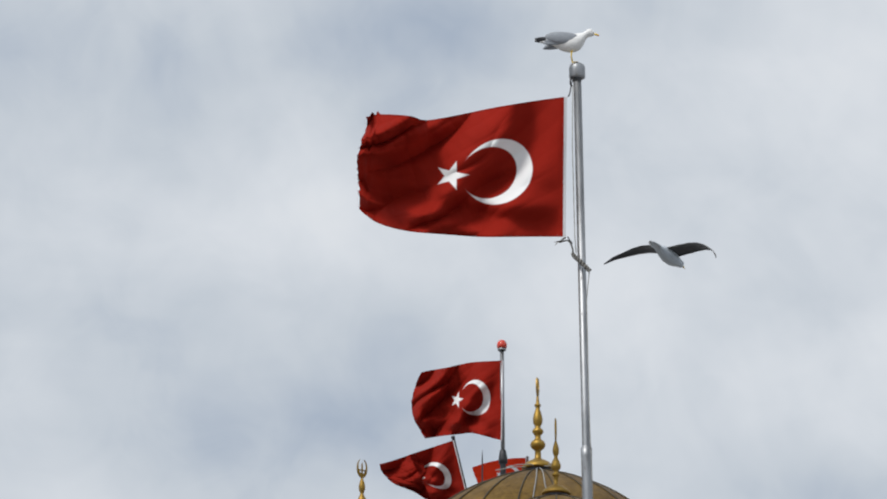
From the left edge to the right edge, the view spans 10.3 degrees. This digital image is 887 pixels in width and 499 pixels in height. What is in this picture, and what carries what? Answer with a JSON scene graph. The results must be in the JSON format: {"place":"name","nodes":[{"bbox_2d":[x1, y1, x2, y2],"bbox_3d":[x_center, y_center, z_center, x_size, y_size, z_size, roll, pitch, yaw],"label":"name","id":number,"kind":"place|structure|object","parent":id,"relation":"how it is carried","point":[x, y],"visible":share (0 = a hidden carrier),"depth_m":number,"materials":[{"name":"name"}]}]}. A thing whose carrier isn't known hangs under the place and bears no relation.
{"place":"outdoors","nodes":[
{"label":"outdoors","id":0,"kind":"place"},
{"bbox_2d":[357,460,366,498],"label":"finial","id":1,"kind":"object","parent":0,"point":[361,485],"visible":1,"depth_m":48.04,"materials":[{"name":"gold metal"}]},
{"bbox_2d":[0,0,886,498],"label":"sky","id":2,"kind":"structure","parent":0,"point":[199,299],"materials":[{"name":"grey"}]},
{"bbox_2d":[604,241,716,268],"bbox_3d":[2.229,0.070,48.948,0.540,0.378,1.438,11,-20,-32],"label":"flying gull","id":3,"kind":"object","parent":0,"point":[669,255],"visible":1,"depth_m":48.92,"materials":[{"name":"grey"}]},
{"bbox_3d":[0.364,10.496,49.111,15.300,12.300,12.500,0,-17,1],"label":"pavilion building","id":4,"kind":"object","parent":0,"visible":0},
{"bbox_2d":[379,436,466,498],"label":"flag","id":5,"kind":"object","parent":4,"relation":"on","point":[435,472],"visible":1,"depth_m":52.58,"materials":[{"name":"fabric"}]},
{"bbox_2d":[411,340,507,474],"bbox_3d":[0.127,3.222,53.799,0.370,4.354,1.591,13,-21,-36],"label":"flag","id":6,"kind":"object","parent":4,"relation":"on","point":[462,398],"visible":1,"depth_m":54.15,"materials":[{"name":"fabric"}]},
{"bbox_2d":[357,29,598,498],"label":"flag","id":7,"kind":"object","parent":4,"relation":"on","point":[500,171],"visible":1,"depth_m":47.05,"materials":[{"name":"fabric"}]},
{"bbox_2d":[472,456,528,482],"bbox_3d":[0.665,3.878,54.150,0.642,3.305,0.336,-7,-18,21],"label":"flag","id":8,"kind":"object","parent":4,"relation":"on","point":[490,470],"visible":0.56,"depth_m":54.56,"materials":[{"name":"fabric"}]},
{"bbox_2d":[449,463,628,498],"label":"dome","id":9,"kind":"structure","parent":4,"relation":"on","point":[525,484],"depth_m":48.70,"materials":[{"name":"gold metal"}]},
{"bbox_2d":[521,377,550,469],"bbox_3d":[0.951,1.777,49.723,0.335,0.994,0.335,0,-17,1],"label":"finial","id":10,"kind":"object","parent":9,"relation":"on","point":[537,444],"visible":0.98,"depth_m":49.63,"materials":[{"name":"gold metal"}]},
{"bbox_2d":[529,494,581,498],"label":"dome","id":11,"kind":"structure","parent":4,"relation":"on","point":[556,496],"depth_m":47.23,"materials":[{"name":"gold metal"}]},
{"bbox_2d":[541,418,570,494],"bbox_3d":[1.087,2.020,47.658,0.286,0.790,0.286,0,-17,1],"label":"finial","id":12,"kind":"object","parent":11,"relation":"on","point":[555,488],"visible":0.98,"depth_m":47.58,"materials":[{"name":"gold metal"}]}
]}

